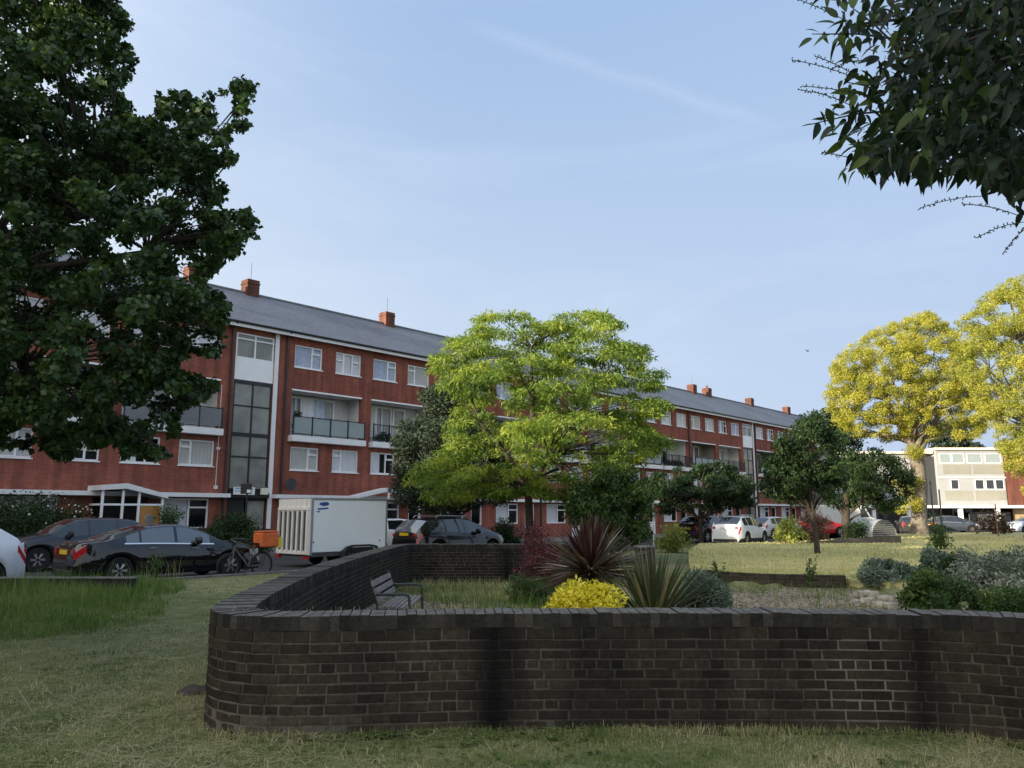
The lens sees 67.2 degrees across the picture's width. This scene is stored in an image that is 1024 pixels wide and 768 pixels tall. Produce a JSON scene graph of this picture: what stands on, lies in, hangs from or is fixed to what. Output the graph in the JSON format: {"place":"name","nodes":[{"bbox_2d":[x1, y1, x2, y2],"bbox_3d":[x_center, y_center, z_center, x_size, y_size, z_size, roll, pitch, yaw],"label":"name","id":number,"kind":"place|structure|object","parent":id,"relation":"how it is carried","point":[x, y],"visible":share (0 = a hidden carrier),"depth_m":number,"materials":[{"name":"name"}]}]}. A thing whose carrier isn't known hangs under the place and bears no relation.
{"place":"outdoors","nodes":[
{"label":"outdoors","id":0,"kind":"place"},
{"bbox_2d":[265,533,667,552],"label":"pavement","id":1,"kind":"structure","parent":0,"point":[554,538],"depth_m":50.21,"materials":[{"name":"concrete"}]},
{"bbox_2d":[0,486,99,536],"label":"flowering bush","id":2,"kind":"object","parent":1,"relation":"on","point":[23,520],"visible":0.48,"depth_m":28.22,"materials":[{"name":"green plant"}]},
{"bbox_2d":[150,502,184,523],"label":"climbing bush","id":3,"kind":"object","parent":1,"relation":"on","point":[167,518],"visible":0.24,"depth_m":32.37,"materials":[{"name":"green plant"}]},
{"bbox_2d":[186,509,273,552],"bbox_3d":[-11.636,6.198,31.968,3.590,2.018,3.521,-7,-12,37],"label":"hedge bush","id":4,"kind":"object","parent":1,"relation":"on","point":[237,526],"visible":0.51,"depth_m":31.39,"materials":[{"name":"green plant"}]},
{"bbox_2d":[240,483,251,518],"bbox_3d":[-11.283,5.722,32.491,0.440,3.050,0.180,0,-10,0],"label":"sign post","id":5,"kind":"object","parent":1,"relation":"on","point":[246,489],"visible":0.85,"depth_m":32.63,"materials":[{"name":"black metal"}]},
{"bbox_2d":[0,541,1023,767],"bbox_3d":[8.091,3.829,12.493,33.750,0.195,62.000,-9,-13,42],"label":"lawn","id":6,"kind":"structure","parent":0,"point":[245,581],"depth_m":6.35,"materials":[{"name":"green plant"}]},
{"bbox_2d":[0,554,189,641],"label":"tall grass","id":7,"kind":"structure","parent":6,"relation":"on","point":[26,615],"depth_m":13.45,"materials":[{"name":"green plant"}]},
{"bbox_2d":[0,0,263,463],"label":"maple tree","id":8,"kind":"object","parent":6,"relation":"on","point":[124,149],"visible":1,"depth_m":8.85,"materials":[{"name":"green plant"}]},
{"bbox_2d":[146,551,166,579],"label":"weed plant","id":9,"kind":"object","parent":6,"relation":"on","point":[155,560],"visible":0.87,"depth_m":18.41,"materials":[{"name":"green plant"}]},
{"bbox_2d":[176,684,205,695],"bbox_3d":[-2.961,2.878,7.197,0.342,0.140,0.282,0,-10,0],"label":"flat stone","id":10,"kind":"object","parent":6,"relation":"on","point":[189,689],"visible":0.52,"depth_m":7.11,"materials":[{"name":"grey stone"}]},
{"bbox_2d":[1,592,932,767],"bbox_3d":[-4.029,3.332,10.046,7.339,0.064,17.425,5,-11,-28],"label":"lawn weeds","id":11,"kind":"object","parent":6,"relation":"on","point":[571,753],"visible":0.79,"depth_m":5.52,"materials":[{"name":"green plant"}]},
{"bbox_2d":[0,576,1023,767],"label":"grass clippings","id":12,"kind":"object","parent":6,"relation":"on","point":[231,761],"depth_m":5.52,"materials":[{"name":"green plant"}]},
{"bbox_2d":[401,307,678,543],"bbox_3d":[1.033,1.540,27.497,10.155,9.556,8.662,0,-10,0],"label":"lime green tree","id":13,"kind":"object","parent":6,"relation":"on","point":[512,436],"visible":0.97,"depth_m":26.84,"materials":[{"name":"green plant"}]},
{"bbox_2d":[561,462,658,560],"bbox_3d":[3.297,4.246,25.170,3.466,3.443,3.323,0,-10,0],"label":"dark small tree","id":14,"kind":"object","parent":6,"relation":"on","point":[610,494],"visible":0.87,"depth_m":24.65,"materials":[{"name":"green plant"}]},
{"bbox_2d":[792,0,1023,254],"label":"overhanging tree","id":15,"kind":"object","parent":6,"relation":"on","point":[987,141],"visible":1,"depth_m":3.15,"materials":[{"name":"green plant"}]},
{"bbox_2d":[0,0,1023,450],"label":"sky","id":16,"kind":"structure","parent":0,"point":[655,163],"materials":[{"name":"blue"}]},
{"bbox_2d":[24,530,1021,578],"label":"road","id":17,"kind":"structure","parent":0,"point":[282,563],"depth_m":27.05,"materials":[{"name":"grey asphalt"}]},
{"bbox_2d":[0,529,26,576],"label":"hatchback car","id":18,"kind":"object","parent":17,"relation":"on","point":[13,550],"visible":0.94,"depth_m":18.47,"materials":[{"name":"white paint"}]},
{"bbox_2d":[0,577,136,590],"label":"edging wall","id":19,"kind":"structure","parent":17,"relation":"on","point":[119,580],"depth_m":16.35,"materials":[{"name":"concrete"}]},
{"bbox_2d":[16,518,141,571],"bbox_3d":[-14.019,5.115,24.794,2.200,1.604,4.310,-9,-13,42],"label":"suv car","id":20,"kind":"object","parent":17,"relation":"on","point":[41,544],"visible":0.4,"depth_m":23.86,"materials":[{"name":"grey metal"}]},
{"bbox_2d":[52,524,258,576],"bbox_3d":[-9.420,4.512,20.790,2.220,1.470,4.940,-9,-13,42],"label":"saloon car","id":21,"kind":"object","parent":17,"relation":"on","point":[195,550],"visible":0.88,"depth_m":19.78,"materials":[{"name":"black paint"}]},
{"bbox_2d":[139,570,296,581],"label":"kerb","id":22,"kind":"structure","parent":17,"relation":"on","point":[228,575],"depth_m":20.26,"materials":[{"name":"concrete"}]},
{"bbox_2d":[216,538,272,574],"bbox_3d":[-7.236,4.722,20.907,0.658,1.109,1.763,-7,-12,35],"label":"bicycle","id":23,"kind":"object","parent":17,"relation":"on","point":[246,565],"visible":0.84,"depth_m":20.89,"materials":[{"name":"metal"}]},
{"bbox_2d":[253,531,278,546],"bbox_3d":[-6.869,4.323,21.493,0.466,0.440,0.540,-7,-12,35],"label":"delivery bag","id":24,"kind":"object","parent":23,"relation":"on","point":[266,538],"visible":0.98,"depth_m":21.31,"materials":[{"name":"orange fabric"}]},
{"bbox_2d":[275,498,387,563],"bbox_3d":[-5.758,5.107,26.669,2.320,2.240,4.214,-9,-13,42],"label":"box trailer","id":25,"kind":"object","parent":17,"relation":"on","point":[314,530],"visible":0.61,"depth_m":25.44,"materials":[{"name":"metal"}]},
{"bbox_2d":[387,518,407,545],"bbox_3d":[-5.332,7.183,36.819,4.160,1.500,2.140,5,-11,-27],"label":"hatchback car","id":26,"kind":"object","parent":17,"relation":"on","point":[393,524],"visible":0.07,"depth_m":35.90,"materials":[{"name":"white paint"}]},
{"bbox_2d":[392,515,503,544],"bbox_3d":[-2.450,6.075,30.718,2.200,1.668,4.810,-9,-13,42],"label":"estate car","id":27,"kind":"object","parent":17,"relation":"on","point":[443,529],"visible":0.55,"depth_m":29.56,"materials":[{"name":"black paint"}]},
{"bbox_2d":[387,382,520,517],"bbox_3d":[-2.478,3.600,33.355,6.024,7.421,4.419,0,-10,0],"label":"grey green tree","id":28,"kind":"object","parent":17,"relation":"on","point":[421,447],"visible":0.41,"depth_m":32.97,"materials":[{"name":"green plant"}]},
{"bbox_2d":[487,516,524,543],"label":"dark bush","id":29,"kind":"object","parent":17,"relation":"on","point":[503,529],"visible":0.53,"depth_m":35.14,"materials":[{"name":"green plant"}]},
{"bbox_2d":[678,515,717,542],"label":"suv car","id":30,"kind":"object","parent":17,"relation":"on","point":[690,523],"visible":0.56,"depth_m":46.24,"materials":[{"name":"black paint"}]},
{"bbox_2d":[646,459,757,542],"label":"spreading tree","id":31,"kind":"object","parent":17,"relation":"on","point":[718,490],"visible":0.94,"depth_m":44.78,"materials":[{"name":"green plant"}]},
{"bbox_2d":[711,515,766,542],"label":"suv car","id":32,"kind":"object","parent":17,"relation":"on","point":[737,529],"visible":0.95,"depth_m":40.82,"materials":[{"name":"white paint"}]},
{"bbox_2d":[754,517,800,537],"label":"hatchback car","id":33,"kind":"object","parent":17,"relation":"on","point":[769,523],"visible":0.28,"depth_m":53.79,"materials":[{"name":"silver metal"}]},
{"bbox_2d":[794,517,841,535],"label":"saloon car","id":34,"kind":"object","parent":17,"relation":"on","point":[836,528],"visible":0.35,"depth_m":59.22,"materials":[{"name":"red paint"}]},
{"bbox_2d":[816,505,874,533],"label":"white van","id":35,"kind":"object","parent":17,"relation":"on","point":[835,516],"visible":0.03,"depth_m":65.89,"materials":[{"name":"paint"}]},
{"bbox_2d":[850,519,896,536],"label":"cycle hangar","id":36,"kind":"structure","parent":17,"relation":"on","point":[881,527],"depth_m":50.08,"materials":[{"name":"grey metal"}]},
{"bbox_2d":[894,516,910,532],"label":"hatchback car","id":37,"kind":"object","parent":17,"relation":"on","point":[902,524],"visible":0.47,"depth_m":65.51,"materials":[{"name":"grey paint"}]},
{"bbox_2d":[927,516,979,531],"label":"hatchback car","id":38,"kind":"object","parent":17,"relation":"on","point":[955,523],"visible":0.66,"depth_m":69.03,"materials":[{"name":"grey paint"}]},
{"bbox_2d":[1007,517,1023,531],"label":"hatchback car","id":39,"kind":"object","parent":17,"relation":"on","point":[1018,524],"visible":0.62,"depth_m":68.10,"materials":[{"name":"white paint"}]},
{"bbox_2d":[365,581,971,610],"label":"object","id":40,"kind":"structure","parent":0,"point":[745,596],"depth_m":15.79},
{"bbox_2d":[369,570,423,609],"bbox_3d":[-1.767,3.366,11.958,0.648,0.819,1.672,0,-10,0],"label":"park bench","id":41,"kind":"object","parent":40,"relation":"on","point":[397,601],"visible":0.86,"depth_m":11.68,"materials":[{"name":"grey wood"}]},
{"bbox_2d":[503,572,555,603],"bbox_3d":[0.361,4.009,15.138,1.123,0.692,1.024,0,-10,0],"label":"green bush","id":42,"kind":"object","parent":40,"relation":"on","point":[520,583],"visible":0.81,"depth_m":15.00,"materials":[{"name":"green plant"}]},
{"bbox_2d":[509,520,564,592],"bbox_3d":[0.639,3.862,17.155,1.306,1.638,1.200,-4,-10,23],"label":"barberry bush","id":43,"kind":"object","parent":40,"relation":"on","point":[536,572],"visible":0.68,"depth_m":17.02,"materials":[{"name":"red plant"}]},
{"bbox_2d":[542,575,630,608],"bbox_3d":[1.149,3.399,11.927,1.454,0.880,1.440,0,-10,0],"label":"yellow bush","id":44,"kind":"object","parent":40,"relation":"on","point":[571,595],"visible":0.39,"depth_m":11.64,"materials":[{"name":"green plant"}]},
{"bbox_2d":[525,511,652,599],"bbox_3d":[1.362,3.096,13.286,2.491,1.844,2.514,0,-10,0],"label":"purple cordyline","id":45,"kind":"object","parent":40,"relation":"on","point":[587,552],"visible":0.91,"depth_m":13.03,"materials":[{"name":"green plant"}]},
{"bbox_2d":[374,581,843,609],"bbox_3d":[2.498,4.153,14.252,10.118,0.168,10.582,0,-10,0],"label":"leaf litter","id":46,"kind":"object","parent":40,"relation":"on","point":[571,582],"visible":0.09,"depth_m":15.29,"materials":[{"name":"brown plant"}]},
{"bbox_2d":[204,543,1023,749],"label":"garden wall","id":47,"kind":"structure","parent":40,"relation":"on","point":[323,665],"depth_m":5.97,"materials":[{"name":"brick"}]},
{"bbox_2d":[633,545,655,570],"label":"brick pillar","id":48,"kind":"structure","parent":40,"relation":"on","point":[644,551],"depth_m":17.74,"materials":[{"name":"brick"}]},
{"bbox_2d":[395,577,902,609],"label":"rough garden grass","id":49,"kind":"structure","parent":40,"relation":"on","point":[441,584],"depth_m":17.26,"materials":[{"name":"green plant"}]},
{"bbox_2d":[576,536,724,607],"bbox_3d":[2.210,3.163,12.319,2.646,1.452,2.532,0,-10,0],"label":"flax plant","id":50,"kind":"object","parent":40,"relation":"on","point":[650,586],"visible":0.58,"depth_m":12.04,"materials":[{"name":"green plant"}]},
{"bbox_2d":[388,572,930,609],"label":"bed weeds","id":51,"kind":"object","parent":40,"relation":"on","point":[529,604],"visible":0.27,"depth_m":14.73,"materials":[{"name":"green plant"}]},
{"bbox_2d":[676,565,734,607],"bbox_3d":[3.155,3.466,12.608,1.038,0.990,1.046,0,-10,0],"label":"lavender cotton","id":52,"kind":"object","parent":40,"relation":"on","point":[722,600],"visible":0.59,"depth_m":12.39,"materials":[{"name":"green plant"}]},
{"bbox_2d":[804,556,817,586],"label":"weed plant","id":53,"kind":"object","parent":40,"relation":"on","point":[812,570],"visible":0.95,"depth_m":18.04,"materials":[{"name":"green plant"}]},
{"bbox_2d":[883,602,899,609],"bbox_3d":[6.878,4.038,13.956,0.242,0.183,0.328,-1,-10,3],"label":"rockery stone","id":54,"kind":"object","parent":40,"relation":"on","point":[886,605],"visible":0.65,"depth_m":13.84,"materials":[{"name":"beige stone"}]},
{"bbox_2d":[895,566,978,610],"bbox_3d":[7.224,3.561,13.122,1.131,0.912,1.388,0,-10,0],"label":"green shrub","id":55,"kind":"object","parent":40,"relation":"on","point":[922,591],"visible":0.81,"depth_m":13.07,"materials":[{"name":"green plant"}]},
{"bbox_2d":[961,584,1023,612],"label":"green shrub","id":56,"kind":"object","parent":40,"relation":"on","point":[1009,599],"visible":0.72,"depth_m":12.50,"materials":[{"name":"green plant"}]},
{"bbox_2d":[688,532,1023,598],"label":"raised lawn","id":57,"kind":"structure","parent":0,"point":[853,582],"depth_m":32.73,"materials":[{"name":"green plant"}]},
{"bbox_2d":[653,523,699,552],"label":"light green bush","id":58,"kind":"object","parent":57,"relation":"on","point":[675,545],"visible":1,"depth_m":32.15,"materials":[{"name":"green plant"}]},
{"bbox_2d":[771,514,809,543],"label":"yellow green bush","id":59,"kind":"object","parent":57,"relation":"on","point":[785,528],"visible":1,"depth_m":39.18,"materials":[{"name":"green plant"}]},
{"bbox_2d":[756,408,849,553],"bbox_3d":[11.270,3.787,29.875,3.900,5.749,3.588,0,-10,0],"label":"dark tree","id":60,"kind":"object","parent":57,"relation":"on","point":[809,435],"visible":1,"depth_m":29.38,"materials":[{"name":"green plant"}]},
{"bbox_2d":[794,510,832,542],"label":"bronze bush","id":61,"kind":"object","parent":57,"relation":"on","point":[820,522],"visible":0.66,"depth_m":40.22,"materials":[{"name":"brown plant"}]},
{"bbox_2d":[809,535,900,542],"bbox_3d":[17.692,8.150,40.480,4.700,0.360,1.660,0,-10,0],"label":"timber planter","id":62,"kind":"object","parent":57,"relation":"on","point":[887,539],"visible":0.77,"depth_m":39.65,"materials":[{"name":"brown wood"}]},
{"bbox_2d":[840,519,871,538],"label":"dotted bush","id":63,"kind":"object","parent":57,"relation":"on","point":[857,531],"visible":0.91,"depth_m":41.72,"materials":[{"name":"green plant"}]},
{"bbox_2d":[821,429,918,538],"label":"forked tree","id":64,"kind":"object","parent":57,"relation":"on","point":[847,501],"visible":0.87,"depth_m":45.93,"materials":[{"name":"green plant"}]},
{"bbox_2d":[855,555,916,588],"bbox_3d":[8.614,4.334,17.675,1.556,0.826,1.462,0,-10,0],"label":"blue grey shrub","id":65,"kind":"object","parent":57,"relation":"on","point":[873,570],"visible":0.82,"depth_m":17.49,"materials":[{"name":"green plant"}]},
{"bbox_2d":[821,308,992,533],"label":"golden tree","id":66,"kind":"object","parent":57,"relation":"on","point":[930,412],"visible":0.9,"depth_m":57.50,"materials":[{"name":"yellow plant"}]},
{"bbox_2d":[911,544,954,572],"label":"blue grey shrub","id":67,"kind":"object","parent":57,"relation":"on","point":[931,556],"visible":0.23,"depth_m":18.83,"materials":[{"name":"green plant"}]},
{"bbox_2d":[926,512,955,548],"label":"ivy clump","id":68,"kind":"object","parent":57,"relation":"on","point":[938,537],"visible":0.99,"depth_m":32.97,"materials":[{"name":"green plant"}]},
{"bbox_2d":[921,548,973,583],"bbox_3d":[9.625,4.026,16.594,1.304,0.989,1.609,6,-11,-32],"label":"dark rockery shrub","id":69,"kind":"object","parent":57,"relation":"on","point":[949,558],"visible":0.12,"depth_m":16.46,"materials":[{"name":"green plant"}]},
{"bbox_2d":[927,544,1023,598],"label":"silver shrub","id":70,"kind":"object","parent":57,"relation":"on","point":[983,571],"visible":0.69,"depth_m":15.23,"materials":[{"name":"green plant"}]},
{"bbox_2d":[952,274,1023,495],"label":"golden tree","id":71,"kind":"object","parent":57,"relation":"on","point":[1010,395],"visible":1,"depth_m":43.87,"materials":[{"name":"yellow plant"}]},
{"bbox_2d":[969,509,1015,533],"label":"brown green bush","id":72,"kind":"object","parent":57,"relation":"on","point":[1003,526],"visible":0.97,"depth_m":56.80,"materials":[{"name":"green plant"}]},
{"label":"ground","id":73,"kind":"structure","parent":0,"visible":0},
{"bbox_2d":[0,249,845,539],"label":"apartment block","id":74,"kind":"structure","parent":73,"relation":"on","point":[307,401],"depth_m":40.03,"materials":[{"name":"red brick"}]},
{"bbox_2d":[0,428,32,458],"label":"window","id":75,"kind":"structure","parent":74,"relation":"in","point":[16,453],"depth_m":30.04,"materials":[{"name":"white glass"}]},
{"bbox_2d":[12,295,45,313],"bbox_3d":[-19.473,-2.918,30.634,0.209,1.220,1.720,-9,-13,42],"label":"window","id":76,"kind":"structure","parent":74,"relation":"in","point":[33,301],"depth_m":31.01,"materials":[{"name":"white glass"}]},
{"bbox_2d":[0,496,57,530],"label":"window","id":77,"kind":"structure","parent":74,"relation":"in","point":[3,499],"depth_m":30.09,"materials":[{"name":"white glass"}]},
{"bbox_2d":[61,442,99,461],"bbox_3d":[-17.781,2.559,31.552,0.190,1.220,1.720,-9,-13,42],"label":"window","id":78,"kind":"structure","parent":74,"relation":"in","point":[83,459],"depth_m":31.75,"materials":[{"name":"white glass"}]},
{"bbox_2d":[69,308,109,336],"bbox_3d":[-17.788,-2.618,32.426,0.209,1.220,1.720,-9,-13,42],"label":"window","id":79,"kind":"structure","parent":74,"relation":"in","point":[93,319],"depth_m":32.68,"materials":[{"name":"white glass"}]},
{"bbox_2d":[119,437,159,464],"bbox_3d":[-16.099,2.861,33.358,0.209,1.220,1.720,-9,-13,42],"label":"window","id":80,"kind":"structure","parent":74,"relation":"in","point":[132,460],"depth_m":33.24,"materials":[{"name":"white glass"}]},
{"bbox_2d":[163,498,208,528],"bbox_3d":[-14.693,5.802,34.483,0.105,1.350,2.150,-9,-13,42],"label":"window","id":81,"kind":"structure","parent":74,"relation":"in","point":[180,502],"depth_m":34.51,"materials":[{"name":"white glass"}]},
{"bbox_2d":[177,439,214,466],"bbox_3d":[-14.415,3.161,35.145,0.209,1.220,1.720,-9,-13,42],"label":"window","id":82,"kind":"structure","parent":74,"relation":"in","point":[195,453],"depth_m":35.22,"materials":[{"name":"white glass"}]},
{"bbox_2d":[187,326,221,355],"bbox_3d":[-14.415,-2.017,36.013,0.209,1.220,1.720,-9,-13,42],"label":"window","id":83,"kind":"structure","parent":74,"relation":"in","point":[201,340],"depth_m":35.99,"materials":[{"name":"white glass"}]},
{"bbox_2d":[289,447,318,471],"bbox_3d":[-10.593,3.842,39.211,0.209,1.220,1.720,-9,-13,42],"label":"window","id":84,"kind":"structure","parent":74,"relation":"in","point":[301,458],"depth_m":39.30,"materials":[{"name":"white glass"}]},
{"bbox_2d":[294,345,322,371],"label":"window","id":85,"kind":"structure","parent":74,"relation":"in","point":[309,358],"depth_m":40.16,"materials":[{"name":"white glass"}]},
{"bbox_2d":[331,450,358,473],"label":"window","id":86,"kind":"structure","parent":74,"relation":"in","point":[343,461],"depth_m":41.09,"materials":[{"name":"white glass"}]},
{"bbox_2d":[335,352,361,377],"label":"window","id":87,"kind":"structure","parent":74,"relation":"in","point":[346,364],"depth_m":41.95,"materials":[{"name":"white glass"}]},
{"bbox_2d":[370,452,393,474],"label":"window","id":88,"kind":"structure","parent":74,"relation":"in","point":[374,468],"depth_m":42.65,"materials":[{"name":"white glass"}]},
{"bbox_2d":[373,359,397,382],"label":"window","id":89,"kind":"structure","parent":74,"relation":"in","point":[383,370],"depth_m":43.76,"materials":[{"name":"white glass"}]},
{"bbox_2d":[407,365,428,387],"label":"window","id":90,"kind":"structure","parent":74,"relation":"in","point":[416,376],"depth_m":45.53,"materials":[{"name":"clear glass"}]},
{"bbox_2d":[497,382,512,399],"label":"window","id":91,"kind":"structure","parent":74,"relation":"in","point":[500,389],"depth_m":50.80,"materials":[{"name":"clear glass"}]},
{"bbox_2d":[496,504,517,523],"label":"window","id":92,"kind":"structure","parent":74,"relation":"in","point":[501,511],"depth_m":49.66,"materials":[{"name":"white glass"}]},
{"bbox_2d":[547,504,565,522],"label":"window","id":93,"kind":"structure","parent":74,"relation":"in","point":[552,509],"depth_m":53.19,"materials":[{"name":"white glass"}]},
{"bbox_2d":[676,413,686,427],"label":"window","id":94,"kind":"structure","parent":74,"relation":"in","point":[681,418],"depth_m":67.12,"materials":[{"name":"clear glass"}]},
{"bbox_2d":[691,415,699,429],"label":"window","id":95,"kind":"structure","parent":74,"relation":"in","point":[695,421],"depth_m":68.91,"materials":[{"name":"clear glass"}]},
{"bbox_2d":[705,418,713,431],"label":"window","id":96,"kind":"structure","parent":74,"relation":"in","point":[709,427],"depth_m":70.72,"materials":[{"name":"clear glass"}]},
{"bbox_2d":[702,569,846,588],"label":"garden wall","id":97,"kind":"structure","parent":73,"relation":"on","point":[819,581],"depth_m":18.41,"materials":[{"name":"brick"}]},
{"bbox_2d":[816,403,842,433],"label":"distant tree","id":98,"kind":"object","parent":73,"relation":"on","point":[828,415],"visible":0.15,"depth_m":88.86,"materials":[{"name":"green plant"}]},
{"bbox_2d":[802,448,1023,528],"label":"white flats","id":99,"kind":"structure","parent":73,"relation":"on","point":[968,482],"depth_m":81.54,"materials":[{"name":"white paint"}]},
{"bbox_2d":[939,453,950,462],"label":"window","id":100,"kind":"structure","parent":99,"relation":"in","point":[943,457],"depth_m":81.78,"materials":[{"name":"white glass"}]},
{"bbox_2d":[951,453,964,462],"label":"window","id":101,"kind":"structure","parent":99,"relation":"in","point":[956,457],"depth_m":81.80,"materials":[{"name":"white glass"}]},
{"bbox_2d":[966,453,982,462],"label":"window","id":102,"kind":"structure","parent":99,"relation":"in","point":[971,457],"depth_m":81.80,"materials":[{"name":"white glass"}]},
{"bbox_2d":[968,512,1010,527],"bbox_3d":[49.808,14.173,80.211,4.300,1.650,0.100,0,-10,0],"label":"car","id":103,"kind":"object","parent":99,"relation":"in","point":[971,516],"depth_m":80.24,"materials":[{"name":"black metal"}]},
{"bbox_2d":[984,453,1000,462],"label":"window","id":104,"kind":"structure","parent":99,"relation":"in","point":[989,457],"depth_m":81.80,"materials":[{"name":"white glass"}]},
{"bbox_2d":[926,418,972,448],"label":"distant tree","id":105,"kind":"object","parent":73,"relation":"on","point":[948,442],"visible":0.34,"depth_m":119.09,"materials":[{"name":"green plant"}]},
{"bbox_2d":[984,453,1023,529],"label":"brick flats","id":106,"kind":"structure","parent":73,"relation":"on","point":[1015,496],"depth_m":80.93,"materials":[{"name":"brick"}]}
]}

